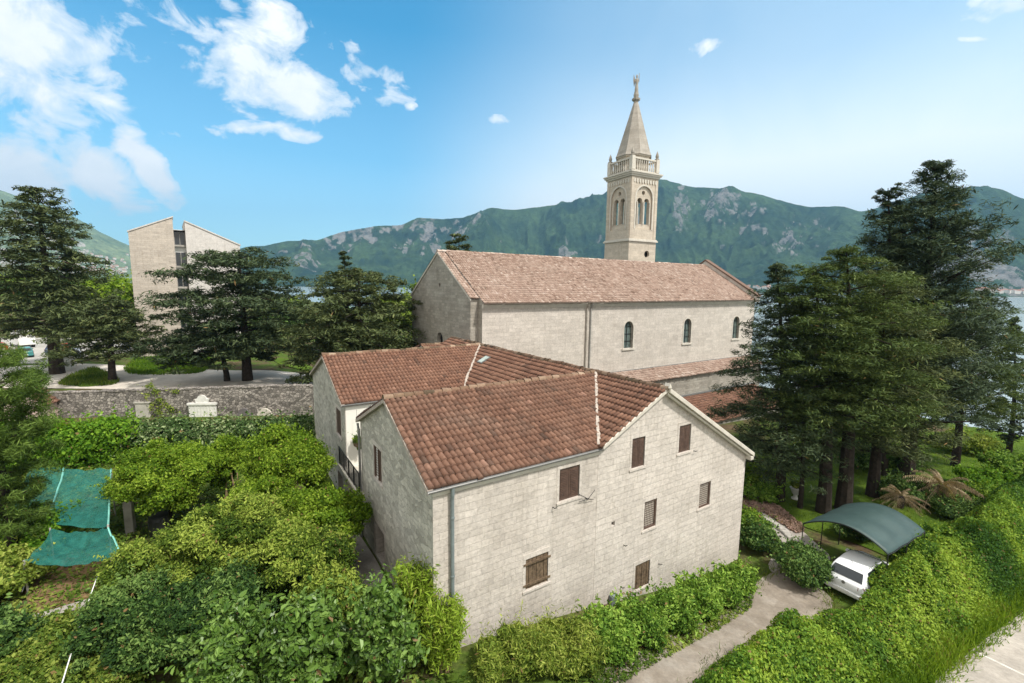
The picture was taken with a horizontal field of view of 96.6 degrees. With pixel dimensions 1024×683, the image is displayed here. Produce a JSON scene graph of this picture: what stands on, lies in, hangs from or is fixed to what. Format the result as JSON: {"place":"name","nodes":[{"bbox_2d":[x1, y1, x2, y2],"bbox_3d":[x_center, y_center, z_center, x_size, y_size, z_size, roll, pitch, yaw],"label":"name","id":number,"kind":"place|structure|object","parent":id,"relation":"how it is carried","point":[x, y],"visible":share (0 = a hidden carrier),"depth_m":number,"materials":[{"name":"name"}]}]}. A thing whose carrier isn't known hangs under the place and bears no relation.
{"place":"outdoors","nodes":[
{"label":"outdoors","id":0,"kind":"place"},
{"bbox_2d":[0,190,131,283],"bbox_3d":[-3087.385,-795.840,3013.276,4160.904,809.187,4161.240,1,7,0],"label":"distant hill","id":1,"kind":"structure","parent":0,"point":[100,243],"depth_m":2777.76,"materials":[{"name":"plant"}]},
{"bbox_2d":[123,354,209,374],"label":"tall grass","id":2,"kind":"structure","parent":0,"point":[143,362],"depth_m":58.21,"materials":[{"name":"plant"}]},
{"bbox_2d":[347,519,388,619],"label":"garden path","id":3,"kind":"structure","parent":0,"point":[368,563],"depth_m":19.72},
{"bbox_2d":[0,287,1023,682],"bbox_3d":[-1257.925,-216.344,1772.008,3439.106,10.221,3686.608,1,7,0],"label":"ground","id":4,"kind":"structure","parent":0,"point":[830,547],"depth_m":24.74,"materials":[{"name":"soil"}]},
{"bbox_2d":[0,533,56,597],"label":"shrub","id":5,"kind":"object","parent":4,"relation":"on","point":[14,575],"visible":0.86,"depth_m":17.34,"materials":[{"name":"green plant"}]},
{"bbox_2d":[0,592,59,656],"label":"shrub","id":6,"kind":"object","parent":4,"relation":"on","point":[12,621],"visible":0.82,"depth_m":14.00,"materials":[{"name":"green plant"}]},
{"bbox_2d":[0,340,70,546],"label":"pine tree","id":7,"kind":"object","parent":4,"relation":"on","point":[15,520],"visible":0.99,"depth_m":18.50,"materials":[{"name":"green plant"}]},
{"bbox_2d":[0,499,84,548],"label":"shrub","id":8,"kind":"object","parent":4,"relation":"on","point":[33,542],"visible":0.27,"depth_m":19.43,"materials":[{"name":"green plant"}]},
{"bbox_2d":[0,601,89,682],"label":"shrub","id":9,"kind":"object","parent":4,"relation":"on","point":[13,663],"visible":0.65,"depth_m":13.90,"materials":[{"name":"green plant"}]},
{"bbox_2d":[25,561,105,612],"bbox_3d":[-18.138,9.559,18.581,4.996,0.001,2.321,7,9,42],"label":"soil bed","id":10,"kind":"object","parent":4,"relation":"on","point":[68,582],"visible":0.29,"depth_m":18.01,"materials":[{"name":"soil"}]},
{"bbox_2d":[15,467,115,527],"bbox_3d":[-21.014,7.985,21.546,7.901,2.792,3.551,1,7,5],"label":"shade net","id":11,"kind":"object","parent":4,"relation":"on","point":[66,486],"visible":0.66,"depth_m":21.45,"materials":[{"name":"fabric"}]},
{"bbox_2d":[1,338,132,363],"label":"car park","id":12,"kind":"structure","parent":4,"relation":"on","point":[38,349],"depth_m":73.69,"materials":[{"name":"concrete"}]},
{"bbox_2d":[0,185,137,374],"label":"cedar tree","id":13,"kind":"object","parent":4,"relation":"on","point":[55,313],"visible":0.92,"depth_m":52.11,"materials":[{"name":"green plant"}]},
{"bbox_2d":[23,526,118,592],"bbox_3d":[-17.325,8.879,18.457,4.300,1.860,2.029,1,7,0],"label":"shade net","id":14,"kind":"object","parent":4,"relation":"on","point":[75,548],"visible":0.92,"depth_m":18.53,"materials":[{"name":"fabric"}]},
{"bbox_2d":[0,402,148,473],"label":"grape vine","id":15,"kind":"object","parent":4,"relation":"on","point":[81,439],"visible":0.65,"depth_m":29.64,"materials":[{"name":"green plant"}]},
{"bbox_2d":[10,644,151,682],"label":"shrub","id":16,"kind":"object","parent":4,"relation":"on","point":[51,669],"visible":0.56,"depth_m":13.19,"materials":[{"name":"green plant"}]},
{"bbox_2d":[66,373,112,386],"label":"grass strip","id":17,"kind":"object","parent":4,"relation":"on","point":[88,383],"depth_m":49.21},
{"bbox_2d":[57,366,119,385],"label":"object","id":18,"kind":"structure","parent":17,"relation":"on","point":[91,376],"depth_m":51.48,"materials":[{"name":"plant"}]},
{"bbox_2d":[72,269,133,336],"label":"leafy tree","id":19,"kind":"object","parent":4,"relation":"on","point":[127,285],"visible":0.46,"depth_m":89.78,"materials":[{"name":"green plant"}]},
{"bbox_2d":[40,294,167,381],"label":"cedar tree","id":20,"kind":"object","parent":4,"relation":"on","point":[107,323],"visible":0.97,"depth_m":48.90,"materials":[{"name":"green plant"}]},
{"bbox_2d":[53,559,200,677],"bbox_3d":[-11.979,8.744,14.623,3.794,3.022,3.770,1,7,0],"label":"shrub","id":21,"kind":"object","parent":4,"relation":"on","point":[116,612],"visible":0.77,"depth_m":13.65,"materials":[{"name":"green plant"}]},
{"bbox_2d":[122,497,136,534],"bbox_3d":[-18.331,8.199,21.847,0.400,2.360,0.400,-2,7,-20],"label":"concrete post","id":22,"kind":"object","parent":4,"relation":"on","point":[129,517],"visible":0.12,"depth_m":21.74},
{"bbox_2d":[86,516,204,595],"bbox_3d":[-13.026,8.395,17.179,4.301,3.070,4.331,5,8,34],"label":"shrub","id":23,"kind":"object","parent":4,"relation":"on","point":[139,553],"visible":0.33,"depth_m":16.52,"materials":[{"name":"green plant"}]},
{"bbox_2d":[0,364,312,388],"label":"lane","id":24,"kind":"structure","parent":4,"relation":"on","point":[206,378],"depth_m":52.78,"materials":[{"name":"concrete"}]},
{"bbox_2d":[87,435,228,519],"bbox_3d":[-17.466,7.096,22.862,5.753,4.532,5.601,1,7,0],"label":"leafy tree","id":25,"kind":"object","parent":4,"relation":"on","point":[141,473],"visible":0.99,"depth_m":21.68,"materials":[{"name":"green plant"}]},
{"bbox_2d":[147,511,169,538],"bbox_3d":[-16.764,8.708,21.674,0.840,1.030,0.840,1,7,0],"label":"water butt","id":26,"kind":"object","parent":4,"relation":"on","point":[157,520],"visible":0.88,"depth_m":21.38,"materials":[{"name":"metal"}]},
{"bbox_2d":[48,384,313,417],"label":"garden wall","id":27,"kind":"structure","parent":4,"relation":"on","point":[255,399],"depth_m":40.89,"materials":[{"name":"stone"}]},
{"bbox_2d":[137,379,180,417],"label":"climbing ivy","id":28,"kind":"object","parent":27,"relation":"attached to","point":[148,385],"visible":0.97,"depth_m":40.51,"materials":[{"name":"green plant"}]},
{"bbox_2d":[127,216,240,355],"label":"office block","id":29,"kind":"structure","parent":4,"relation":"on","point":[158,245],"depth_m":67.60,"materials":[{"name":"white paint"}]},
{"bbox_2d":[187,395,216,416],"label":"memorial","id":30,"kind":"object","parent":4,"relation":"on","point":[201,405],"visible":0.72,"depth_m":40.84,"materials":[{"name":"white stone"}]},
{"bbox_2d":[94,406,315,462],"bbox_3d":[-20.902,6.515,32.524,18.376,4.044,5.198,-1,7,-11],"label":"hedge","id":31,"kind":"object","parent":4,"relation":"on","point":[178,428],"visible":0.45,"depth_m":31.90,"materials":[{"name":"green plant"}]},
{"bbox_2d":[128,552,282,677],"bbox_3d":[-9.591,8.672,14.670,3.895,3.212,3.997,-2,7,-19],"label":"shrub","id":32,"kind":"object","parent":4,"relation":"on","point":[174,622],"visible":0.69,"depth_m":13.67,"materials":[{"name":"green plant"}]},
{"bbox_2d":[150,321,279,381],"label":"cedar tree","id":33,"kind":"object","parent":4,"relation":"on","point":[239,355],"visible":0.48,"depth_m":48.82,"materials":[{"name":"green plant"}]},
{"bbox_2d":[164,586,282,682],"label":"shrub","id":34,"kind":"object","parent":4,"relation":"on","point":[225,656],"visible":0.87,"depth_m":12.54,"materials":[{"name":"green plant"}]},
{"bbox_2d":[152,484,295,589],"bbox_3d":[-10.935,7.830,17.574,5.374,4.146,5.260,1,7,0],"label":"shrub","id":35,"kind":"object","parent":4,"relation":"on","point":[245,518],"visible":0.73,"depth_m":16.52,"materials":[{"name":"green plant"}]},
{"bbox_2d":[202,430,250,490],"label":"leafy tree","id":36,"kind":"object","parent":4,"relation":"on","point":[232,446],"visible":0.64,"depth_m":24.67,"materials":[{"name":"green plant"}]},
{"bbox_2d":[129,247,331,380],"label":"cedar tree","id":37,"kind":"object","parent":4,"relation":"on","point":[239,283],"visible":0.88,"depth_m":48.03,"materials":[{"name":"green plant"}]},
{"bbox_2d":[0,428,476,682],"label":"ground cover","id":38,"kind":"object","parent":4,"relation":"on","point":[452,678],"visible":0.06,"depth_m":18.22,"materials":[{"name":"plant"}]},
{"bbox_2d":[213,471,300,518],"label":"leafy tree","id":39,"kind":"object","parent":4,"relation":"on","point":[263,482],"visible":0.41,"depth_m":20.77,"materials":[{"name":"green plant"}]},
{"bbox_2d":[233,417,339,493],"bbox_3d":[-11.350,6.598,23.324,4.558,5.556,4.913,4,8,28],"label":"leafy tree","id":40,"kind":"object","parent":4,"relation":"on","point":[300,454],"visible":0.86,"depth_m":22.45,"materials":[{"name":"green plant"}]},
{"bbox_2d":[242,573,353,682],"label":"shrub","id":41,"kind":"object","parent":4,"relation":"on","point":[303,642],"visible":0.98,"depth_m":12.61,"materials":[{"name":"green plant"}]},
{"bbox_2d":[239,508,362,618],"bbox_3d":[-7.856,8.130,16.661,4.530,3.841,4.027,1,7,0],"label":"shrub","id":42,"kind":"object","parent":4,"relation":"on","point":[292,548],"visible":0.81,"depth_m":15.89,"materials":[{"name":"green plant"}]},
{"bbox_2d":[274,555,374,627],"bbox_3d":[-6.128,8.789,15.233,3.442,2.924,3.526,1,7,0],"label":"shrub","id":43,"kind":"object","parent":4,"relation":"on","point":[339,583],"visible":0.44,"depth_m":14.97,"materials":[{"name":"green plant"}]},
{"bbox_2d":[282,478,373,543],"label":"leafy tree","id":44,"kind":"object","parent":4,"relation":"on","point":[324,506],"visible":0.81,"depth_m":18.82,"materials":[{"name":"green plant"}]},
{"bbox_2d":[311,251,374,350],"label":"cypress tree","id":45,"kind":"object","parent":4,"relation":"on","point":[343,257],"visible":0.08,"depth_m":53.05,"materials":[{"name":"green plant"}]},
{"bbox_2d":[275,266,426,383],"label":"cedar tree","id":46,"kind":"object","parent":4,"relation":"on","point":[373,305],"visible":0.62,"depth_m":46.49,"materials":[{"name":"green plant"}]},
{"bbox_2d":[331,563,432,682],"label":"shrub","id":47,"kind":"object","parent":4,"relation":"on","point":[385,640],"visible":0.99,"depth_m":13.05,"materials":[{"name":"green plant"}]},
{"bbox_2d":[387,552,444,638],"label":"bush","id":48,"kind":"object","parent":4,"relation":"on","point":[409,585],"visible":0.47,"depth_m":14.42,"materials":[{"name":"green plant"}]},
{"bbox_2d":[414,588,472,674],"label":"bush","id":49,"kind":"object","parent":4,"relation":"on","point":[444,638],"visible":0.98,"depth_m":13.88,"materials":[{"name":"green plant"}]},
{"bbox_2d":[459,600,567,682],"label":"shrub","id":50,"kind":"object","parent":4,"relation":"on","point":[510,652],"visible":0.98,"depth_m":14.25,"materials":[{"name":"green plant"}]},
{"bbox_2d":[309,336,754,647],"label":"stone house","id":51,"kind":"structure","parent":4,"relation":"on","point":[491,480],"depth_m":18.73,"materials":[{"name":"beige stone"}]},
{"bbox_2d":[372,439,382,488],"bbox_3d":[-5.634,5.139,19.266,0.165,1.730,1.340,-4,8,-32],"label":"window","id":52,"kind":"structure","parent":51,"relation":"in","point":[377,450],"depth_m":19.32,"materials":[{"name":"stone"}]},
{"bbox_2d":[523,546,550,594],"bbox_3d":[0.903,8.430,16.899,1.260,1.500,0.165,-4,8,-32],"label":"window","id":53,"kind":"structure","parent":51,"relation":"in","point":[535,569],"depth_m":16.89,"materials":[{"name":"wood"}]},
{"bbox_2d":[556,459,582,505],"bbox_3d":[2.158,5.307,17.301,1.224,1.560,0.165,-4,8,-32],"label":"window","id":54,"kind":"structure","parent":51,"relation":"in","point":[567,478],"depth_m":17.30,"materials":[{"name":"wood"}]},
{"bbox_2d":[629,431,647,471],"bbox_3d":[5.296,4.619,19.227,1.020,1.596,0.165,-4,8,-32],"label":"window","id":55,"kind":"structure","parent":51,"relation":"in","point":[637,448],"depth_m":19.24,"materials":[{"name":"wood"}]},
{"bbox_2d":[632,555,651,593],"bbox_3d":[5.757,10.313,20.266,1.176,1.476,0.165,-4,8,-32],"label":"window","id":56,"kind":"structure","parent":51,"relation":"in","point":[641,570],"depth_m":20.28,"materials":[{"name":"wood"}]},
{"bbox_2d":[641,493,658,533],"bbox_3d":[6.066,7.550,20.101,1.032,1.584,0.155,-4,8,-32],"label":"window","id":57,"kind":"structure","parent":51,"relation":"in","point":[650,510],"depth_m":20.15,"materials":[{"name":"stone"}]},
{"bbox_2d":[676,419,693,456],"bbox_3d":[7.874,4.378,20.860,1.068,1.572,0.165,-4,8,-32],"label":"window","id":58,"kind":"structure","parent":51,"relation":"in","point":[683,441],"depth_m":20.87,"materials":[{"name":"wood"}]},
{"bbox_2d":[697,476,712,511],"bbox_3d":[9.349,7.398,22.205,1.104,1.524,0.155,-4,8,-32],"label":"window","id":59,"kind":"structure","parent":51,"relation":"in","point":[705,488],"depth_m":22.26,"materials":[{"name":"wood"}]},
{"bbox_2d":[527,598,614,682],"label":"shrub","id":60,"kind":"object","parent":4,"relation":"on","point":[583,651],"visible":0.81,"depth_m":14.92,"materials":[{"name":"green plant"}]},
{"bbox_2d":[410,249,778,424],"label":"church","id":61,"kind":"structure","parent":4,"relation":"on","point":[676,327],"depth_m":49.28,"materials":[{"name":"stone"}]},
{"bbox_2d":[572,594,650,666],"bbox_3d":[3.460,10.140,16.139,2.757,1.883,2.458,7,10,43],"label":"shrub","id":62,"kind":"object","parent":4,"relation":"on","point":[622,633],"visible":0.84,"depth_m":15.79,"materials":[{"name":"green plant"}]},
{"bbox_2d":[603,73,662,261],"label":"bell tower","id":63,"kind":"structure","parent":4,"relation":"on","point":[632,178],"depth_m":71.54,"materials":[{"name":"stone"}]},
{"bbox_2d":[608,584,684,653],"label":"shrub","id":64,"kind":"object","parent":4,"relation":"on","point":[652,616],"visible":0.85,"depth_m":16.98,"materials":[{"name":"green plant"}]},
{"bbox_2d":[555,562,759,682],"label":"border plants","id":65,"kind":"object","parent":4,"relation":"on","point":[671,646],"visible":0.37,"depth_m":16.56,"materials":[{"name":"plant"}]},
{"bbox_2d":[644,576,712,642],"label":"shrub","id":66,"kind":"object","parent":4,"relation":"on","point":[689,619],"visible":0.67,"depth_m":18.13,"materials":[{"name":"green plant"}]},
{"bbox_2d":[664,567,724,620],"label":"shrub","id":67,"kind":"object","parent":4,"relation":"on","point":[711,600],"visible":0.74,"depth_m":19.31,"materials":[{"name":"green plant"}]},
{"bbox_2d":[579,560,846,682],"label":"grass tufts","id":68,"kind":"object","parent":4,"relation":"on","point":[765,575],"visible":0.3,"depth_m":20.80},
{"bbox_2d":[693,560,751,608],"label":"shrub","id":69,"kind":"object","parent":4,"relation":"on","point":[731,593],"visible":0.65,"depth_m":20.43,"materials":[{"name":"green plant"}]},
{"bbox_2d":[711,550,761,596],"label":"shrub","id":70,"kind":"object","parent":4,"relation":"on","point":[747,577],"visible":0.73,"depth_m":21.48,"materials":[{"name":"green plant"}]},
{"bbox_2d":[739,515,781,551],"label":"shrub","id":71,"kind":"object","parent":4,"relation":"on","point":[759,536],"visible":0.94,"depth_m":24.91,"materials":[{"name":"green plant"}]},
{"bbox_2d":[740,498,780,527],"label":"shrub","id":72,"kind":"object","parent":4,"relation":"on","point":[749,513],"visible":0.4,"depth_m":26.28,"materials":[{"name":"green plant"}]},
{"bbox_2d":[743,470,787,503],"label":"shrub","id":73,"kind":"object","parent":4,"relation":"on","point":[766,491],"visible":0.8,"depth_m":30.73,"materials":[{"name":"green plant"}]},
{"bbox_2d":[742,495,804,532],"bbox_3d":[16.562,11.206,29.494,2.912,0.826,5.115,1,7,0],"label":"flower bed","id":74,"kind":"object","parent":4,"relation":"on","point":[791,524],"visible":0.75,"depth_m":29.35,"materials":[{"name":"soil"}]},
{"bbox_2d":[757,511,829,571],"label":"footpath","id":75,"kind":"structure","parent":4,"relation":"on","point":[806,538],"depth_m":26.48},
{"bbox_2d":[767,535,837,591],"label":"shrub","id":76,"kind":"object","parent":4,"relation":"on","point":[808,565],"visible":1,"depth_m":21.97,"materials":[{"name":"green plant"}]},
{"bbox_2d":[738,263,918,513],"bbox_3d":[19.733,3.506,28.484,8.651,16.615,7.890,1,7,0],"label":"pine tree","id":77,"kind":"object","parent":4,"relation":"on","point":[823,504],"visible":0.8,"depth_m":27.27,"materials":[{"name":"green plant"}]},
{"bbox_2d":[829,523,871,542],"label":"shrub","id":78,"kind":"object","parent":4,"relation":"on","point":[844,530],"visible":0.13,"depth_m":26.23,"materials":[{"name":"green plant"}]},
{"bbox_2d":[824,548,888,599],"bbox_3d":[17.212,11.114,22.435,4.182,1.682,2.000,-4,8,-32],"label":"parked car","id":79,"kind":"object","parent":4,"relation":"on","point":[851,580],"visible":0.5,"depth_m":21.55,"materials":[{"name":"paint"}]},
{"bbox_2d":[692,471,1023,682],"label":"hedge","id":80,"kind":"object","parent":4,"relation":"on","point":[842,645],"visible":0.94,"depth_m":19.08,"materials":[{"name":"green plant"}]},
{"bbox_2d":[801,502,924,568],"bbox_3d":[17.968,10.372,23.466,4.494,3.130,3.704,-4,8,-32],"label":"car canopy","id":81,"kind":"object","parent":4,"relation":"on","point":[888,531],"visible":0.98,"depth_m":22.85,"materials":[{"name":"metal"}]},
{"bbox_2d":[833,438,920,471],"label":"shrub","id":82,"kind":"object","parent":4,"relation":"on","point":[861,460],"visible":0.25,"depth_m":36.55,"materials":[{"name":"green plant"}]},
{"bbox_2d":[793,266,979,497],"bbox_3d":[25.568,3.278,31.340,10.241,16.751,10.592,1,7,0],"label":"pine tree","id":83,"kind":"object","parent":4,"relation":"on","point":[874,470],"visible":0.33,"depth_m":29.39,"materials":[{"name":"green plant"}]},
{"bbox_2d":[860,556,923,599],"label":"shrub","id":84,"kind":"object","parent":4,"relation":"on","point":[880,569],"visible":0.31,"depth_m":20.94,"materials":[{"name":"green plant"}]},
{"bbox_2d":[844,182,979,475],"bbox_3d":[30.172,-0.204,35.112,9.888,23.290,9.607,1,7,0],"label":"cedar tree","id":85,"kind":"object","parent":4,"relation":"on","point":[888,205],"visible":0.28,"depth_m":34.03,"materials":[{"name":"green plant"}]},
{"bbox_2d":[875,468,950,509],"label":"shrub","id":86,"kind":"object","parent":4,"relation":"on","point":[899,482],"visible":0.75,"depth_m":31.49,"materials":[{"name":"green plant"}]},
{"bbox_2d":[884,528,945,562],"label":"shrub","id":87,"kind":"object","parent":4,"relation":"on","point":[923,547],"visible":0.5,"depth_m":22.38,"materials":[{"name":"green plant"}]},
{"bbox_2d":[856,159,1023,476],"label":"cedar tree","id":88,"kind":"object","parent":4,"relation":"on","point":[941,235],"visible":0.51,"depth_m":32.20,"materials":[{"name":"green plant"}]},
{"bbox_2d":[917,513,965,551],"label":"shrub","id":89,"kind":"object","parent":4,"relation":"on","point":[930,529],"visible":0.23,"depth_m":24.35,"materials":[{"name":"green plant"}]},
{"bbox_2d":[864,566,1023,682],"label":"verge grass","id":90,"kind":"structure","parent":4,"relation":"on","point":[986,626],"depth_m":18.57,"materials":[{"name":"green plant"}]},
{"bbox_2d":[932,490,982,518],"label":"shrub","id":91,"kind":"object","parent":4,"relation":"on","point":[960,506],"visible":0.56,"depth_m":29.10,"materials":[{"name":"green plant"}]},
{"bbox_2d":[925,424,1007,453],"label":"shrub","id":92,"kind":"object","parent":4,"relation":"on","point":[981,442],"visible":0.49,"depth_m":42.51,"materials":[{"name":"green plant"}]},
{"bbox_2d":[910,598,1023,682],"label":"verge grass","id":93,"kind":"structure","parent":4,"relation":"on","point":[954,663],"depth_m":18.27,"materials":[{"name":"green plant"}]},
{"bbox_2d":[918,291,1023,466],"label":"pine tree","id":94,"kind":"object","parent":4,"relation":"on","point":[996,405],"visible":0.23,"depth_m":36.58,"materials":[{"name":"green plant"}]},
{"bbox_2d":[958,479,998,502],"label":"shrub","id":95,"kind":"object","parent":4,"relation":"on","point":[983,490],"visible":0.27,"depth_m":31.26,"materials":[{"name":"green plant"}]},
{"bbox_2d":[971,443,1023,477],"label":"shrub","id":96,"kind":"object","parent":4,"relation":"on","point":[997,459],"visible":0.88,"depth_m":36.59,"materials":[{"name":"green plant"}]},
{"bbox_2d":[976,316,1023,452],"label":"cypress tree","id":97,"kind":"object","parent":4,"relation":"on","point":[1011,437],"visible":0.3,"depth_m":43.38,"materials":[{"name":"green plant"}]},
{"bbox_2d":[0,0,1023,247],"label":"sky","id":98,"kind":"structure","parent":0,"point":[247,123],"materials":[{"name":"blue"}]},
{"bbox_2d":[131,179,1023,296],"bbox_3d":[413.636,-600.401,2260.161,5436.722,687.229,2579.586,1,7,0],"label":"mountain range","id":99,"kind":"structure","parent":0,"point":[747,238],"depth_m":2524.94,"materials":[{"name":"plant"}]},
{"bbox_2d":[267,286,1023,435],"bbox_3d":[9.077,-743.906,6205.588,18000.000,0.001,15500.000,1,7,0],"label":"sea","id":100,"kind":"structure","parent":0,"point":[1017,302],"depth_m":351.38,"materials":[{"name":"blue liquid"}]},
{"bbox_2d":[598,569,832,682],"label":"driveway","id":101,"kind":"structure","parent":0,"point":[779,594],"depth_m":18.55,"materials":[{"name":"concrete"}]},
{"bbox_2d":[749,427,1023,554],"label":"lawn","id":102,"kind":"structure","parent":0,"point":[795,511],"depth_m":32.26,"materials":[{"name":"plant"}]},
{"bbox_2d":[703,262,874,501],"bbox_3d":[17.959,3.165,30.282,9.825,16.792,10.438,1,7,0],"label":"fir tree","id":103,"kind":"object","parent":102,"relation":"on","point":[786,458],"visible":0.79,"depth_m":29.10,"materials":[{"name":"green plant"}]},
{"bbox_2d":[765,301,843,508],"bbox_3d":[18.791,4.473,29.822,4.955,14.325,5.085,1,7,0],"label":"pine tree","id":104,"kind":"object","parent":102,"relation":"on","point":[803,440],"visible":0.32,"depth_m":28.60,"materials":[{"name":"green plant"}]},
{"bbox_2d":[770,244,955,508],"bbox_3d":[20.845,2.888,28.968,9.518,17.785,9.650,1,7,0],"label":"pine tree","id":105,"kind":"object","parent":102,"relation":"on","point":[844,493],"visible":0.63,"depth_m":26.82,"materials":[{"name":"green plant"}]},
{"bbox_2d":[872,484,930,515],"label":"dry palm","id":106,"kind":"object","parent":102,"relation":"on","point":[900,502],"visible":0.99,"depth_m":30.48,"materials":[{"name":"beige plant"}]},
{"bbox_2d":[903,469,983,509],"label":"dry palm","id":107,"kind":"object","parent":102,"relation":"on","point":[936,478],"visible":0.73,"depth_m":30.69,"materials":[{"name":"beige plant"}]},
{"bbox_2d":[946,457,1019,488],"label":"shrub","id":108,"kind":"object","parent":102,"relation":"on","point":[977,474],"visible":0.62,"depth_m":33.82,"materials":[{"name":"green plant"}]},
{"bbox_2d":[935,612,1023,682],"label":"street","id":109,"kind":"structure","parent":0,"point":[1011,655],"depth_m":17.76,"materials":[{"name":"concrete"}]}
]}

